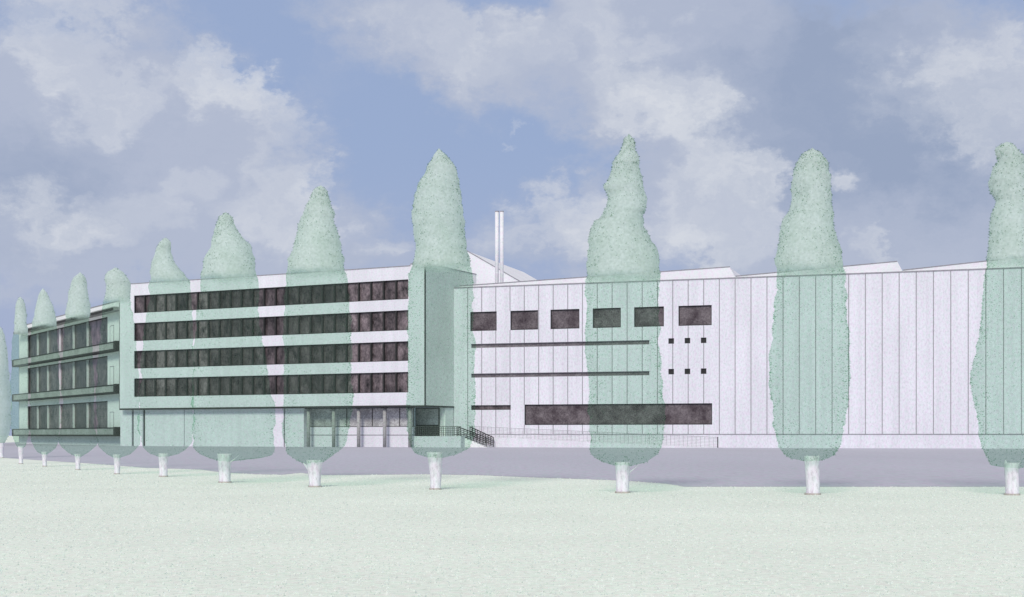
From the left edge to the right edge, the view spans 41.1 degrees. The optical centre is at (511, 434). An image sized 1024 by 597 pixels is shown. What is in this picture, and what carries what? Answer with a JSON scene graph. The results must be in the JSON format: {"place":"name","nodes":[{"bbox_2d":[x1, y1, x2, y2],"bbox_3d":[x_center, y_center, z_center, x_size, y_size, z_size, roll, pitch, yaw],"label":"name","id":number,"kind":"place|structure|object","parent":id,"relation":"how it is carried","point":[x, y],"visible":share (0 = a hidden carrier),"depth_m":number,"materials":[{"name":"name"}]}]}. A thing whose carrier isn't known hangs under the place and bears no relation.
{"place":"outdoors","nodes":[
{"label":"outdoors","id":0,"kind":"place"},
{"bbox_2d":[0,436,1023,596],"bbox_3d":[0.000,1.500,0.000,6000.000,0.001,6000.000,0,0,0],"label":"lawn","id":1,"kind":"structure","parent":0,"point":[502,568],"depth_m":19.79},
{"bbox_2d":[0,327,11,457],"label":"poplar tree","id":2,"kind":"object","parent":1,"relation":"on","point":[5,406],"visible":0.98,"depth_m":88.57,"materials":[{"name":"green plant"}]},
{"bbox_2d":[14,297,27,463],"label":"poplar tree","id":3,"kind":"object","parent":1,"relation":"on","point":[20,324],"visible":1,"depth_m":70.42,"materials":[{"name":"green plant"}]},
{"bbox_2d":[32,289,56,466],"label":"poplar tree","id":4,"kind":"object","parent":1,"relation":"on","point":[44,313],"visible":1,"depth_m":64.62,"materials":[{"name":"green plant"}]},
{"bbox_2d":[65,272,90,469],"bbox_3d":[-18.604,-2.728,58.543,1.689,8.516,1.575,0,0,0],"label":"poplar tree","id":5,"kind":"object","parent":1,"relation":"on","point":[78,304],"visible":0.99,"depth_m":58.27,"materials":[{"name":"green plant"}]},
{"bbox_2d":[104,267,130,473],"bbox_3d":[-15.060,-2.445,52.165,1.720,7.950,1.540,0,0,0],"label":"poplar tree","id":6,"kind":"object","parent":1,"relation":"on","point":[118,284],"visible":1,"depth_m":51.91,"materials":[{"name":"green plant"}]},
{"bbox_2d":[150,238,189,476],"bbox_3d":[-12.384,-2.781,48.982,2.066,8.622,1.827,0,0,0],"label":"poplar tree","id":7,"kind":"object","parent":1,"relation":"on","point":[165,268],"visible":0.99,"depth_m":48.74,"materials":[{"name":"green plant"}]},
{"bbox_2d":[201,212,256,482],"bbox_3d":[-8.740,-2.739,42.842,2.699,8.537,2.311,0,0,0],"label":"poplar tree","id":8,"kind":"object","parent":1,"relation":"on","point":[229,255],"visible":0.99,"depth_m":42.47,"materials":[{"name":"green plant"}]},
{"bbox_2d":[287,185,344,486],"bbox_3d":[-5.593,-2.833,39.359,2.123,8.727,1.909,0,0,0],"label":"poplar tree","id":9,"kind":"object","parent":1,"relation":"on","point":[316,247],"visible":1,"depth_m":38.98,"materials":[{"name":"green plant"}]},
{"bbox_2d":[411,149,469,489],"bbox_3d":[-1.953,-3.176,37.491,2.006,9.412,1.837,0,0,0],"label":"poplar tree","id":10,"kind":"object","parent":1,"relation":"on","point":[438,220],"visible":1,"depth_m":37.05,"materials":[{"name":"green plant"}]},
{"bbox_2d":[586,134,659,492],"bbox_3d":[2.922,-3.134,35.295,2.150,9.329,1.915,0,0,0],"label":"poplar tree","id":11,"kind":"object","parent":1,"relation":"on","point":[622,246],"visible":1,"depth_m":34.87,"materials":[{"name":"green plant"}]},
{"bbox_2d":[774,148,842,494],"bbox_3d":[7.472,-2.844,34.277,2.091,8.748,1.964,0,0,0],"label":"poplar tree","id":12,"kind":"object","parent":1,"relation":"on","point":[808,240],"visible":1,"depth_m":33.90,"materials":[{"name":"green plant"}]},
{"bbox_2d":[987,142,1023,495],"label":"poplar tree","id":13,"kind":"object","parent":1,"relation":"on","point":[1006,224],"visible":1,"depth_m":33.75,"materials":[{"name":"green plant"}]},
{"bbox_2d":[0,0,1023,435],"label":"sky","id":14,"kind":"structure","parent":0,"point":[127,127],"materials":[{"name":"blue"}]},
{"bbox_2d":[4,442,1023,486],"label":"road","id":15,"kind":"structure","parent":0,"point":[839,467],"depth_m":74.37,"materials":[{"name":"grey asphalt"}]},
{"bbox_2d":[12,301,119,445],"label":"balcony wing","id":16,"kind":"structure","parent":15,"relation":"on","point":[68,394],"depth_m":209.49,"materials":[{"name":"white paint"}]},
{"bbox_2d":[28,317,107,356],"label":"ribbon window","id":17,"kind":"structure","parent":16,"relation":"in","point":[94,332],"depth_m":212.07,"materials":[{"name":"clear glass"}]},
{"bbox_2d":[28,356,107,392],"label":"ribbon window","id":18,"kind":"structure","parent":16,"relation":"in","point":[91,372],"depth_m":212.07,"materials":[{"name":"black glass"}]},
{"bbox_2d":[28,401,107,428],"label":"ribbon window","id":19,"kind":"structure","parent":16,"relation":"in","point":[87,414],"depth_m":212.07,"materials":[{"name":"black glass"}]},
{"bbox_2d":[110,325,113,341],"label":"balcony door","id":20,"kind":"structure","parent":16,"relation":"in","point":[112,326],"depth_m":193.18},
{"bbox_2d":[110,366,113,384],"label":"balcony door","id":21,"kind":"structure","parent":16,"relation":"in","point":[111,367],"depth_m":193.32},
{"bbox_2d":[110,412,113,426],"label":"balcony door","id":22,"kind":"structure","parent":16,"relation":"in","point":[111,413],"depth_m":193.23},
{"bbox_2d":[119,263,476,446],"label":"office building","id":23,"kind":"structure","parent":15,"relation":"on","point":[362,357],"depth_m":174.15,"materials":[{"name":"white concrete"}]},
{"bbox_2d":[135,279,407,312],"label":"ribbon window","id":24,"kind":"structure","parent":23,"relation":"in","point":[392,289],"depth_m":174.91,"materials":[{"name":"black glass"}]},
{"bbox_2d":[135,310,407,340],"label":"ribbon window","id":25,"kind":"structure","parent":23,"relation":"in","point":[381,320],"depth_m":174.91,"materials":[{"name":"black glass"}]},
{"bbox_2d":[135,341,407,368],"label":"ribbon window","id":26,"kind":"structure","parent":23,"relation":"in","point":[375,351],"depth_m":174.91,"materials":[{"name":"black glass"}]},
{"bbox_2d":[135,372,407,396],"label":"ribbon window","id":27,"kind":"structure","parent":23,"relation":"in","point":[387,382],"depth_m":174.91,"materials":[{"name":"black glass"}]},
{"bbox_2d":[310,407,414,426],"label":"lobby window","id":28,"kind":"structure","parent":23,"relation":"in","point":[319,417],"depth_m":171.19,"materials":[{"name":"glass"}]},
{"bbox_2d":[415,408,439,435],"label":"porch door","id":29,"kind":"structure","parent":23,"relation":"in","point":[423,416],"depth_m":169.82,"materials":[{"name":"grey glass"}]},
{"bbox_2d":[413,426,472,446],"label":"entrance terrace","id":30,"kind":"structure","parent":15,"relation":"on","point":[438,441],"depth_m":165.73,"materials":[{"name":"concrete"}]},
{"bbox_2d":[457,427,493,446],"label":"entrance stairs","id":31,"kind":"structure","parent":15,"relation":"on","point":[469,442],"depth_m":165.16,"materials":[{"name":"grey concrete"}]},
{"bbox_2d":[472,426,719,447],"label":"access ramp","id":32,"kind":"structure","parent":15,"relation":"on","point":[499,441],"depth_m":163.62,"materials":[{"name":"white concrete"}]},
{"bbox_2d":[454,211,1023,448],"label":"factory hall","id":33,"kind":"structure","parent":15,"relation":"on","point":[890,354],"depth_m":159.53,"materials":[{"name":"white metal"}]},
{"bbox_2d":[471,311,496,330],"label":"window","id":34,"kind":"structure","parent":33,"relation":"in","point":[480,321],"depth_m":170.07,"materials":[{"name":"brown glass"}]},
{"bbox_2d":[472,405,510,409],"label":"window","id":35,"kind":"structure","parent":33,"relation":"in","point":[474,407],"depth_m":169.73,"materials":[{"name":"black glass"}]},
{"bbox_2d":[511,310,537,329],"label":"window","id":36,"kind":"structure","parent":33,"relation":"in","point":[520,320],"depth_m":168.41,"materials":[{"name":"brown glass"}]},
{"bbox_2d":[472,340,648,347],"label":"window","id":37,"kind":"structure","parent":33,"relation":"in","point":[635,342],"depth_m":166.92,"materials":[{"name":"grey glass"}]},
{"bbox_2d":[472,371,648,377],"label":"window","id":38,"kind":"structure","parent":33,"relation":"in","point":[621,373],"depth_m":166.94,"materials":[{"name":"grey glass"}]},
{"bbox_2d":[551,309,578,328],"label":"window","id":39,"kind":"structure","parent":33,"relation":"in","point":[564,318],"depth_m":166.82,"materials":[{"name":"brown glass"}]},
{"bbox_2d":[593,308,620,327],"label":"window","id":40,"kind":"structure","parent":33,"relation":"in","point":[602,317],"depth_m":165.16,"materials":[{"name":"brown glass"}]},
{"bbox_2d":[525,403,711,424],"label":"window","id":41,"kind":"structure","parent":33,"relation":"in","point":[679,413],"depth_m":164.71,"materials":[{"name":"brown glass"}]},
{"bbox_2d":[634,307,663,326],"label":"window","id":42,"kind":"structure","parent":33,"relation":"in","point":[643,316],"depth_m":163.55,"materials":[{"name":"brown glass"}]},
{"bbox_2d":[669,338,673,343],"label":"window","id":43,"kind":"structure","parent":33,"relation":"in","point":[671,340],"depth_m":162.60,"materials":[{"name":"black glass"}]},
{"bbox_2d":[679,305,711,325],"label":"window","id":44,"kind":"structure","parent":33,"relation":"in","point":[699,314],"depth_m":161.84,"materials":[{"name":"brown glass"}]}
]}

